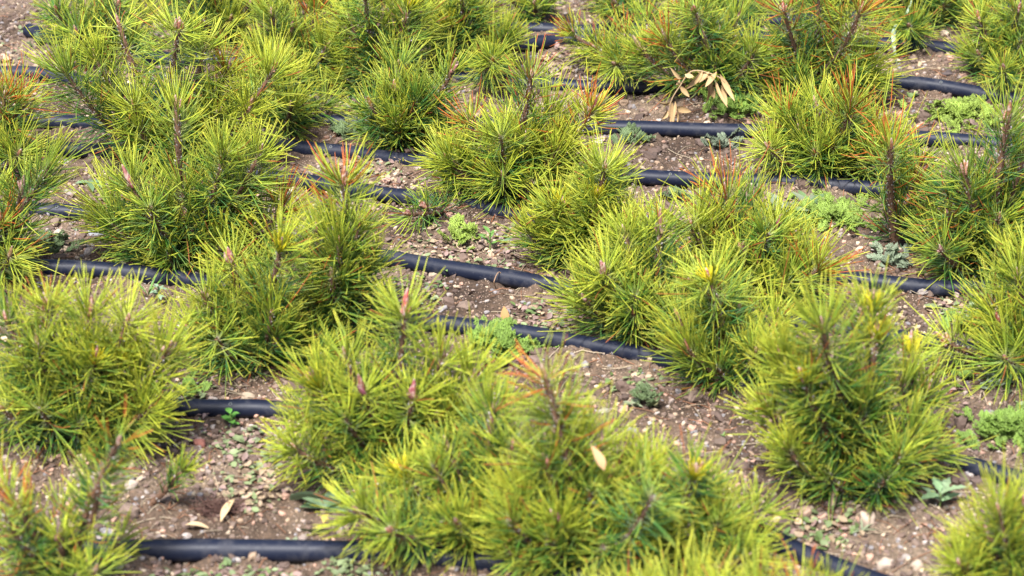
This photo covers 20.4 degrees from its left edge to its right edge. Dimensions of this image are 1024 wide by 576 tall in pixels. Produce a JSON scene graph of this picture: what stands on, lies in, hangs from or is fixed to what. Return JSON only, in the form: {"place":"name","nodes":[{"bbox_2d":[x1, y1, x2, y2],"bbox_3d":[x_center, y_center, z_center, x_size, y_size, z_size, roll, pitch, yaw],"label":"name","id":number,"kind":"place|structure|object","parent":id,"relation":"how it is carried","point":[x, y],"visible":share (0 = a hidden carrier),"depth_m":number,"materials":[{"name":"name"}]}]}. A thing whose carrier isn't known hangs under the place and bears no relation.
{"place":"outdoors","nodes":[
{"label":"outdoors","id":0,"kind":"place"},
{"bbox_2d":[0,0,1023,575],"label":"ground","id":1,"kind":"structure","parent":0,"point":[500,300],"depth_m":3.79,"materials":[{"name":"soil"}]},
{"bbox_2d":[0,50,76,193],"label":"pine seedling","id":2,"kind":"object","parent":1,"relation":"on","point":[11,126],"visible":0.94,"depth_m":4.34,"materials":[{"name":"green plant"}]},
{"bbox_2d":[27,29,51,47],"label":"weed","id":3,"kind":"object","parent":1,"relation":"on","point":[40,40],"visible":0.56,"depth_m":4.87,"materials":[{"name":"green plant"}]},
{"bbox_2d":[0,118,103,295],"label":"pine seedling","id":4,"kind":"object","parent":1,"relation":"on","point":[13,251],"visible":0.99,"depth_m":3.97,"materials":[{"name":"green plant"}]},
{"bbox_2d":[20,229,87,256],"bbox_3d":[-0.676,-0.065,4.128,0.096,0.028,0.085,19,32,34],"label":"weed mat","id":5,"kind":"object","parent":1,"relation":"on","point":[59,237],"visible":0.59,"depth_m":4.13,"materials":[{"name":"green plant"}]},
{"bbox_2d":[0,393,152,575],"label":"pine seedling","id":6,"kind":"object","parent":1,"relation":"on","point":[52,555],"visible":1,"depth_m":3.22,"materials":[{"name":"green plant"}]},
{"bbox_2d":[75,179,101,190],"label":"broadleaf weed","id":7,"kind":"object","parent":1,"relation":"on","point":[91,185],"visible":0.7,"depth_m":4.33,"materials":[{"name":"green plant"}]},
{"bbox_2d":[20,0,169,71],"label":"pine seedling","id":8,"kind":"object","parent":1,"relation":"on","point":[61,10],"visible":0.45,"depth_m":4.78,"materials":[{"name":"green plant"}]},
{"bbox_2d":[0,260,240,478],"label":"pine seedling","id":9,"kind":"object","parent":1,"relation":"on","point":[66,384],"visible":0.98,"depth_m":3.53,"materials":[{"name":"green plant"}]},
{"bbox_2d":[125,480,137,489],"bbox_3d":[-0.467,0.242,3.489,0.016,0.016,0.014,0,26,0],"label":"stone","id":10,"kind":"object","parent":1,"relation":"on","point":[135,484],"visible":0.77,"depth_m":3.48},
{"bbox_2d":[129,274,161,296],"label":"broadleaf weed","id":11,"kind":"object","parent":1,"relation":"on","point":[150,288],"visible":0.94,"depth_m":4.00,"materials":[{"name":"green plant"}]},
{"bbox_2d":[149,284,168,302],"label":"broadleaf weed","id":12,"kind":"object","parent":1,"relation":"on","point":[156,293],"visible":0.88,"depth_m":3.98,"materials":[{"name":"green plant"}]},
{"bbox_2d":[125,0,197,13],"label":"pine seedling","id":13,"kind":"object","parent":1,"relation":"on","point":[168,2],"visible":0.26,"depth_m":5.01,"materials":[{"name":"green plant"}]},
{"bbox_2d":[19,0,306,180],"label":"pine seedling","id":14,"kind":"object","parent":1,"relation":"on","point":[131,119],"visible":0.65,"depth_m":4.32,"materials":[{"name":"green plant"}]},
{"bbox_2d":[148,441,211,507],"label":"pine seedling","id":15,"kind":"object","parent":1,"relation":"on","point":[178,472],"visible":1,"depth_m":3.43,"materials":[{"name":"green plant"}]},
{"bbox_2d":[49,58,320,293],"bbox_3d":[-0.476,-0.173,4.026,0.416,0.330,0.238,0,26,0],"label":"pine seedling","id":16,"kind":"object","parent":1,"relation":"on","point":[164,225],"visible":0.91,"depth_m":4.01,"materials":[{"name":"green plant"}]},
{"bbox_2d":[175,369,211,396],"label":"weed","id":17,"kind":"object","parent":1,"relation":"on","point":[203,388],"visible":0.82,"depth_m":3.75,"materials":[{"name":"green plant"}]},
{"bbox_2d":[186,521,208,527],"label":"dry leaf","id":18,"kind":"object","parent":1,"relation":"on","point":[195,523],"visible":1,"depth_m":3.42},
{"bbox_2d":[193,438,205,447],"bbox_3d":[-0.397,0.197,3.613,0.016,0.013,0.015,0,26,0],"label":"stone","id":19,"kind":"object","parent":1,"relation":"on","point":[201,442],"visible":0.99,"depth_m":3.61,"materials":[{"name":"stone"}]},
{"bbox_2d":[188,490,249,522],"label":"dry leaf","id":20,"kind":"object","parent":1,"relation":"on","point":[212,503],"visible":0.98,"depth_m":3.45,"materials":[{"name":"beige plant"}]},
{"bbox_2d":[157,0,285,52],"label":"pine seedling","id":21,"kind":"object","parent":1,"relation":"on","point":[239,8],"visible":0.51,"depth_m":4.83,"materials":[{"name":"green plant"}]},
{"bbox_2d":[220,498,234,521],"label":"dry leaf","id":22,"kind":"object","parent":1,"relation":"on","point":[224,512],"visible":1,"depth_m":3.43,"materials":[{"name":"plant"}]},
{"bbox_2d":[221,408,239,427],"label":"broadleaf weed","id":23,"kind":"object","parent":1,"relation":"on","point":[229,417],"visible":1,"depth_m":3.65,"materials":[{"name":"green plant"}]},
{"bbox_2d":[201,0,302,17],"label":"pine seedling","id":24,"kind":"object","parent":1,"relation":"on","point":[274,2],"visible":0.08,"depth_m":4.99,"materials":[{"name":"green plant"}]},
{"bbox_2d":[144,181,360,398],"bbox_3d":[-0.346,-0.016,3.734,0.274,0.291,0.234,-8,27,-16],"label":"pine seedling","id":25,"kind":"object","parent":1,"relation":"on","point":[247,321],"visible":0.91,"depth_m":3.74,"materials":[{"name":"green plant"}]},
{"bbox_2d":[220,11,350,141],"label":"pine seedling","id":26,"kind":"object","parent":1,"relation":"on","point":[301,106],"visible":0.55,"depth_m":4.52,"materials":[{"name":"green plant"}]},
{"bbox_2d":[228,0,360,98],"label":"pine seedling","id":27,"kind":"object","parent":1,"relation":"on","point":[304,30],"visible":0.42,"depth_m":4.66,"materials":[{"name":"green plant"}]},
{"bbox_2d":[0,538,623,575],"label":"irrigation hose","id":28,"kind":"object","parent":1,"relation":"on","point":[200,549],"visible":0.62,"depth_m":3.34,"materials":[{"name":"plastic"}]},
{"bbox_2d":[289,491,339,501],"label":"strap leaf","id":29,"kind":"object","parent":1,"relation":"on","point":[297,495],"visible":0.95,"depth_m":3.43,"materials":[{"name":"plant"}]},
{"bbox_2d":[300,528,333,532],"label":"strap leaf","id":30,"kind":"object","parent":1,"relation":"on","point":[313,530],"visible":0.61,"depth_m":3.39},
{"bbox_2d":[291,488,352,511],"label":"broadleaf weed","id":31,"kind":"object","parent":1,"relation":"on","point":[312,502],"visible":0.64,"depth_m":3.46,"materials":[{"name":"green plant"}]},
{"bbox_2d":[266,133,411,358],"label":"pine seedling","id":32,"kind":"object","parent":1,"relation":"on","point":[343,282],"visible":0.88,"depth_m":3.77,"materials":[{"name":"green plant"}]},
{"bbox_2d":[328,116,368,140],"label":"weed","id":33,"kind":"object","parent":1,"relation":"on","point":[340,128],"visible":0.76,"depth_m":4.53,"materials":[{"name":"green plant"}]},
{"bbox_2d":[306,0,461,103],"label":"pine seedling","id":34,"kind":"object","parent":1,"relation":"on","point":[406,25],"visible":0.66,"depth_m":4.61,"materials":[{"name":"green plant"}]},
{"bbox_2d":[249,256,521,525],"bbox_3d":[-0.152,0.112,3.462,0.331,0.281,0.251,0,26,0],"label":"pine seedling","id":35,"kind":"object","parent":1,"relation":"on","point":[366,411],"visible":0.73,"depth_m":3.45,"materials":[{"name":"green plant"}]},
{"bbox_2d":[336,24,482,161],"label":"pine seedling","id":36,"kind":"object","parent":1,"relation":"on","point":[390,106],"visible":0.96,"depth_m":4.40,"materials":[{"name":"green plant"}]},
{"bbox_2d":[373,173,469,237],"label":"pine seedling","id":37,"kind":"object","parent":1,"relation":"on","point":[434,208],"visible":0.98,"depth_m":4.17,"materials":[{"name":"green plant"}]},
{"bbox_2d":[0,395,890,575],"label":"irrigation hose","id":38,"kind":"object","parent":1,"relation":"on","point":[247,408],"visible":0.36,"depth_m":3.66,"materials":[{"name":"plastic"}]},
{"bbox_2d":[305,352,589,575],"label":"pine seedling","id":39,"kind":"object","parent":1,"relation":"on","point":[447,494],"visible":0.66,"depth_m":3.32,"materials":[{"name":"green plant"}]},
{"bbox_2d":[436,212,480,251],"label":"weed","id":40,"kind":"object","parent":1,"relation":"on","point":[469,231],"visible":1,"depth_m":4.13,"materials":[{"name":"green plant"}]},
{"bbox_2d":[402,0,538,102],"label":"pine seedling","id":41,"kind":"object","parent":1,"relation":"on","point":[489,41],"visible":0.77,"depth_m":4.69,"materials":[{"name":"green plant"}]},
{"bbox_2d":[18,113,963,200],"bbox_3d":[-0.016,-0.190,4.387,1.893,0.040,0.085,5,26,11],"label":"irrigation hose","id":42,"kind":"object","parent":1,"relation":"on","point":[652,177],"visible":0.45,"depth_m":4.32,"materials":[{"name":"plastic"}]},
{"bbox_2d":[478,226,503,249],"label":"broadleaf weed","id":43,"kind":"object","parent":1,"relation":"on","point":[487,229],"visible":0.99,"depth_m":4.11,"materials":[{"name":"green plant"}]},
{"bbox_2d":[0,200,991,352],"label":"irrigation hose","id":44,"kind":"object","parent":1,"relation":"on","point":[504,277],"visible":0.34,"depth_m":4.03,"materials":[{"name":"plastic"}]},
{"bbox_2d":[448,314,559,365],"bbox_3d":[-0.004,0.076,3.829,0.172,0.041,0.134,0,26,0],"label":"weed mat","id":45,"kind":"object","parent":1,"relation":"on","point":[506,337],"visible":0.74,"depth_m":3.83,"materials":[{"name":"green plant"}]},
{"bbox_2d":[501,306,508,318],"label":"dry leaf","id":46,"kind":"object","parent":1,"relation":"on","point":[504,313],"visible":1,"depth_m":3.89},
{"bbox_2d":[0,66,1018,152],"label":"irrigation hose","id":47,"kind":"object","parent":1,"relation":"on","point":[680,129],"visible":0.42,"depth_m":4.49,"materials":[{"name":"plastic"}]},
{"bbox_2d":[0,0,1021,575],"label":"clods","id":48,"kind":"object","parent":1,"relation":"on","point":[650,154],"visible":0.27,"depth_m":3.74,"materials":[{"name":"soil"}]},
{"bbox_2d":[0,0,1022,575],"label":"needle litter","id":49,"kind":"object","parent":1,"relation":"on","point":[516,316],"visible":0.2,"depth_m":3.77,"materials":[{"name":"plant"}]},
{"bbox_2d":[0,0,1023,575],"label":"soil crumbs","id":50,"kind":"object","parent":1,"relation":"on","point":[616,416],"visible":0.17,"depth_m":3.75,"materials":[{"name":"soil"}]},
{"bbox_2d":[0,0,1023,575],"bbox_3d":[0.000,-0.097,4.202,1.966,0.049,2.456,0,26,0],"label":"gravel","id":51,"kind":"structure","parent":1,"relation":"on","point":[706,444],"depth_m":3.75,"materials":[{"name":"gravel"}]},
{"bbox_2d":[0,25,1023,575],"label":"creeping leaves","id":52,"kind":"object","parent":1,"relation":"on","point":[822,539],"visible":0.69,"depth_m":3.60,"materials":[{"name":"green plant"}]},
{"bbox_2d":[13,140,1013,296],"bbox_3d":[-0.031,-0.106,4.215,1.863,0.040,0.119,9,27,17],"label":"irrigation hose","id":53,"kind":"object","parent":1,"relation":"on","point":[916,285],"visible":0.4,"depth_m":4.21,"materials":[{"name":"plastic"}]},
{"bbox_2d":[9,6,1018,575],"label":"leaf litter","id":54,"kind":"object","parent":1,"relation":"on","point":[557,368],"visible":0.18,"depth_m":4.00,"materials":[{"name":"plant"}]},
{"bbox_2d":[405,20,625,221],"bbox_3d":[-0.001,-0.259,4.204,0.304,0.298,0.258,19,32,34],"label":"pine seedling","id":55,"kind":"object","parent":1,"relation":"on","point":[517,160],"visible":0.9,"depth_m":4.19,"materials":[{"name":"green plant"}]},
{"bbox_2d":[31,29,999,548],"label":"sprouts","id":56,"kind":"object","parent":1,"relation":"on","point":[637,397],"visible":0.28,"depth_m":3.68,"materials":[{"name":"green plant"}]},
{"bbox_2d":[21,259,1023,488],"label":"irrigation hose","id":57,"kind":"object","parent":1,"relation":"on","point":[627,351],"visible":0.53,"depth_m":3.85,"materials":[{"name":"plastic"}]},
{"bbox_2d":[23,23,1023,104],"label":"irrigation hose","id":58,"kind":"object","parent":1,"relation":"on","point":[958,89],"visible":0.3,"depth_m":4.66,"materials":[{"name":"plastic"}]},
{"bbox_2d":[499,0,568,23],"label":"pine seedling","id":59,"kind":"object","parent":1,"relation":"on","point":[534,7],"visible":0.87,"depth_m":4.94,"materials":[{"name":"green plant"}]},
{"bbox_2d":[495,117,674,279],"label":"pine seedling","id":60,"kind":"object","parent":1,"relation":"on","point":[558,212],"visible":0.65,"depth_m":3.99,"materials":[{"name":"green plant"}]},
{"bbox_2d":[457,322,727,575],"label":"pine seedling","id":61,"kind":"object","parent":1,"relation":"on","point":[549,533],"visible":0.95,"depth_m":3.24,"materials":[{"name":"green plant"}]},
{"bbox_2d":[591,445,605,469],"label":"dry leaf","id":62,"kind":"object","parent":61,"relation":"in","point":[600,459],"visible":1,"depth_m":3.21,"materials":[{"name":"plant"}]},
{"bbox_2d":[546,0,696,98],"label":"pine seedling","id":63,"kind":"object","parent":1,"relation":"on","point":[608,59],"visible":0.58,"depth_m":4.72,"materials":[{"name":"green plant"}]},
{"bbox_2d":[576,0,667,30],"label":"pine seedling","id":64,"kind":"object","parent":1,"relation":"on","point":[618,5],"visible":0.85,"depth_m":4.90,"materials":[{"name":"green plant"}]},
{"bbox_2d":[610,122,655,144],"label":"weed","id":65,"kind":"object","parent":1,"relation":"on","point":[626,131],"visible":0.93,"depth_m":4.47,"materials":[{"name":"green plant"}]},
{"bbox_2d":[629,381,663,407],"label":"weed","id":66,"kind":"object","parent":1,"relation":"on","point":[645,388],"visible":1,"depth_m":3.68,"materials":[{"name":"green plant"}]},
{"bbox_2d":[525,179,772,352],"bbox_3d":[0.174,-0.028,3.830,0.252,0.213,0.300,23,34,39],"label":"pine seedling","id":67,"kind":"object","parent":1,"relation":"on","point":[612,295],"visible":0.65,"depth_m":3.82,"materials":[{"name":"green plant"}]},
{"bbox_2d":[550,521,763,575],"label":"pine seedling","id":68,"kind":"object","parent":1,"relation":"on","point":[685,565],"visible":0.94,"depth_m":3.13,"materials":[{"name":"green plant"}]},
{"bbox_2d":[658,185,692,203],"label":"weed","id":69,"kind":"object","parent":1,"relation":"on","point":[679,193],"visible":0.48,"depth_m":4.28,"materials":[{"name":"green plant"}]},
{"bbox_2d":[573,418,801,575],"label":"pine seedling","id":70,"kind":"object","parent":1,"relation":"on","point":[727,520],"visible":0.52,"depth_m":3.28,"materials":[{"name":"green plant"}]},
{"bbox_2d":[360,2,1018,40],"bbox_3d":[0.375,-0.461,4.943,1.285,0.034,0.051,-2,26,-5],"label":"irrigation hose","id":71,"kind":"object","parent":1,"relation":"on","point":[542,26],"visible":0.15,"depth_m":4.92,"materials":[{"name":"plastic"}]},
{"bbox_2d":[654,67,734,121],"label":"dried weed","id":72,"kind":"object","parent":1,"relation":"on","point":[701,76],"visible":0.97,"depth_m":4.51,"materials":[{"name":"beige plant"}]},
{"bbox_2d":[416,30,983,65],"bbox_3d":[0.379,-0.396,4.809,1.276,0.038,0.162,1,26,2],"label":"irrigation hose","id":73,"kind":"object","parent":1,"relation":"on","point":[551,39],"visible":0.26,"depth_m":4.84,"materials":[{"name":"plastic"}]},
{"bbox_2d":[609,0,793,118],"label":"pine seedling","id":74,"kind":"object","parent":1,"relation":"on","point":[729,60],"visible":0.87,"depth_m":4.57,"materials":[{"name":"green plant"}]},
{"bbox_2d":[700,124,744,150],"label":"weed","id":75,"kind":"object","parent":1,"relation":"on","point":[715,141],"visible":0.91,"depth_m":4.46,"materials":[{"name":"green plant"}]},
{"bbox_2d":[661,0,788,25],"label":"pine seedling","id":76,"kind":"object","parent":1,"relation":"on","point":[737,3],"visible":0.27,"depth_m":4.93,"materials":[{"name":"green plant"}]},
{"bbox_2d":[633,222,831,401],"bbox_3d":[0.293,0.028,3.700,0.272,0.224,0.228,0,26,0],"label":"pine seedling","id":77,"kind":"object","parent":1,"relation":"on","point":[715,335],"visible":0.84,"depth_m":3.69,"materials":[{"name":"green plant"}]},
{"bbox_2d":[700,87,764,120],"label":"weed","id":78,"kind":"object","parent":1,"relation":"on","point":[734,108],"visible":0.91,"depth_m":4.57,"materials":[{"name":"green plant"}]},
{"bbox_2d":[642,138,869,316],"bbox_3d":[0.343,-0.086,3.909,0.288,0.253,0.298,22,34,38],"label":"pine seedling","id":79,"kind":"object","parent":1,"relation":"on","point":[771,239],"visible":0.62,"depth_m":3.90,"materials":[{"name":"green plant"}]},
{"bbox_2d":[679,532,869,575],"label":"pine seedling","id":80,"kind":"object","parent":1,"relation":"on","point":[757,572],"visible":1,"depth_m":3.08,"materials":[{"name":"green plant"}]},
{"bbox_2d":[761,192,809,212],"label":"broadleaf weed","id":81,"kind":"object","parent":1,"relation":"on","point":[772,200],"visible":0.27,"depth_m":4.25,"materials":[{"name":"green plant"}]},
{"bbox_2d":[799,506,811,518],"bbox_3d":[0.355,0.272,3.443,0.016,0.020,0.016,0,26,0],"label":"stone","id":82,"kind":"object","parent":1,"relation":"on","point":[807,511],"visible":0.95,"depth_m":3.44,"materials":[{"name":"stone"}]},
{"bbox_2d":[792,190,829,203],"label":"broadleaf weed","id":83,"kind":"object","parent":1,"relation":"on","point":[801,195],"visible":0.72,"depth_m":4.26,"materials":[{"name":"green plant"}]},
{"bbox_2d":[760,189,883,233],"bbox_3d":[0.470,-0.113,4.214,0.227,0.038,0.161,6,26,12],"label":"weed mat","id":84,"kind":"object","parent":1,"relation":"on","point":[829,210],"visible":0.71,"depth_m":4.20,"materials":[{"name":"green plant"}]},
{"bbox_2d":[731,58,932,198],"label":"pine seedling","id":85,"kind":"object","parent":1,"relation":"on","point":[815,140],"visible":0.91,"depth_m":4.30,"materials":[{"name":"green plant"}]},
{"bbox_2d":[786,0,878,13],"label":"pine seedling","id":86,"kind":"object","parent":1,"relation":"on","point":[850,2],"visible":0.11,"depth_m":5.00,"materials":[{"name":"green plant"}]},
{"bbox_2d":[745,0,922,114],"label":"pine seedling","id":87,"kind":"object","parent":1,"relation":"on","point":[814,50],"visible":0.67,"depth_m":4.54,"materials":[{"name":"green plant"}]},
{"bbox_2d":[717,254,999,525],"bbox_3d":[0.411,0.103,3.420,0.260,0.343,0.288,21,33,36],"label":"pine seedling","id":88,"kind":"object","parent":1,"relation":"on","point":[844,435],"visible":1,"depth_m":3.41,"materials":[{"name":"green plant"}]},
{"bbox_2d":[859,511,875,526],"bbox_3d":[0.427,0.279,3.422,0.020,0.023,0.021,0,26,0],"label":"stone","id":89,"kind":"object","parent":1,"relation":"on","point":[863,516],"visible":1,"depth_m":3.42,"materials":[{"name":"stone"}]},
{"bbox_2d":[876,557,893,570],"bbox_3d":[0.437,0.324,3.331,0.021,0.017,0.017,0,26,0],"label":"stone","id":90,"kind":"object","parent":1,"relation":"on","point":[883,563],"visible":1,"depth_m":3.33,"materials":[{"name":"stone"}]},
{"bbox_2d":[866,240,913,267],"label":"weed","id":91,"kind":"object","parent":1,"relation":"on","point":[895,256],"visible":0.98,"depth_m":4.06,"materials":[{"name":"green plant"}]},
{"bbox_2d":[841,90,956,248],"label":"pine seedling","id":92,"kind":"object","parent":1,"relation":"on","point":[891,193],"visible":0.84,"depth_m":4.04,"materials":[{"name":"green plant"}]},
{"bbox_2d":[891,1,911,63],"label":"grass blade","id":93,"kind":"object","parent":1,"relation":"on","point":[894,33],"depth_m":4.77,"materials":[{"name":"beige plant"}]},
{"bbox_2d":[910,559,923,571],"bbox_3d":[0.474,0.326,3.331,0.016,0.014,0.014,0,26,0],"label":"stone","id":94,"kind":"object","parent":1,"relation":"on","point":[916,565],"visible":0.97,"depth_m":3.33,"materials":[{"name":"stone"}]},
{"bbox_2d":[874,320,965,429],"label":"pine seedling","id":95,"kind":"object","parent":1,"relation":"on","point":[911,372],"visible":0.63,"depth_m":3.52,"materials":[{"name":"green plant"}]},
{"bbox_2d":[868,0,976,56],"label":"pine seedling","id":96,"kind":"object","parent":1,"relation":"on","point":[913,26],"visible":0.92,"depth_m":4.84,"materials":[{"name":"green plant"}]},
{"bbox_2d":[921,476,966,506],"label":"broadleaf weed","id":97,"kind":"object","parent":1,"relation":"on","point":[943,487],"visible":1,"depth_m":3.47,"materials":[{"name":"green plant"}]},
{"bbox_2d":[928,352,963,376],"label":"broadleaf weed","id":98,"kind":"object","parent":1,"relation":"on","point":[950,363],"visible":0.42,"depth_m":3.79,"materials":[{"name":"green plant"}]},
{"bbox_2d":[938,369,974,387],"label":"weed","id":99,"kind":"object","parent":1,"relation":"on","point":[965,372],"visible":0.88,"depth_m":3.75,"materials":[{"name":"green plant"}]},
{"bbox_2d":[891,67,1023,308],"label":"pine seedling","id":100,"kind":"object","parent":1,"relation":"on","point":[982,204],"visible":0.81,"depth_m":3.96,"materials":[{"name":"green plant"}]},
{"bbox_2d":[898,93,1020,132],"bbox_3d":[0.728,-0.278,4.549,0.210,0.039,0.139,0,26,0],"label":"weed mat","id":101,"kind":"object","parent":1,"relation":"on","point":[958,110],"visible":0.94,"depth_m":4.55,"materials":[{"name":"green plant"}]},
{"bbox_2d":[903,217,1023,408],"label":"pine seedling","id":102,"kind":"object","parent":1,"relation":"on","point":[1004,318],"visible":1,"depth_m":3.72,"materials":[{"name":"green plant"}]},
{"bbox_2d":[941,310,985,339],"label":"weed","id":103,"kind":"object","parent":1,"relation":"on","point":[950,319],"visible":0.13,"depth_m":3.89,"materials":[{"name":"green plant"}]},
{"bbox_2d":[921,441,1023,575],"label":"pine seedling","id":104,"kind":"object","parent":1,"relation":"on","point":[981,550],"visible":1,"depth_m":3.19,"materials":[{"name":"green plant"}]},
{"bbox_2d":[936,0,1023,99],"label":"pine seedling","id":105,"kind":"object","parent":1,"relation":"on","point":[999,40],"visible":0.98,"depth_m":4.66,"materials":[{"name":"green plant"}]},
{"bbox_2d":[953,402,1023,455],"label":"weed mat","id":106,"kind":"object","parent":1,"relation":"on","point":[1005,423],"visible":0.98,"depth_m":3.61,"materials":[{"name":"green plant"}]},
{"bbox_2d":[980,365,1023,389],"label":"weed","id":107,"kind":"object","parent":1,"relation":"on","point":[992,374],"visible":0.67,"depth_m":3.73,"materials":[{"name":"green plant"}]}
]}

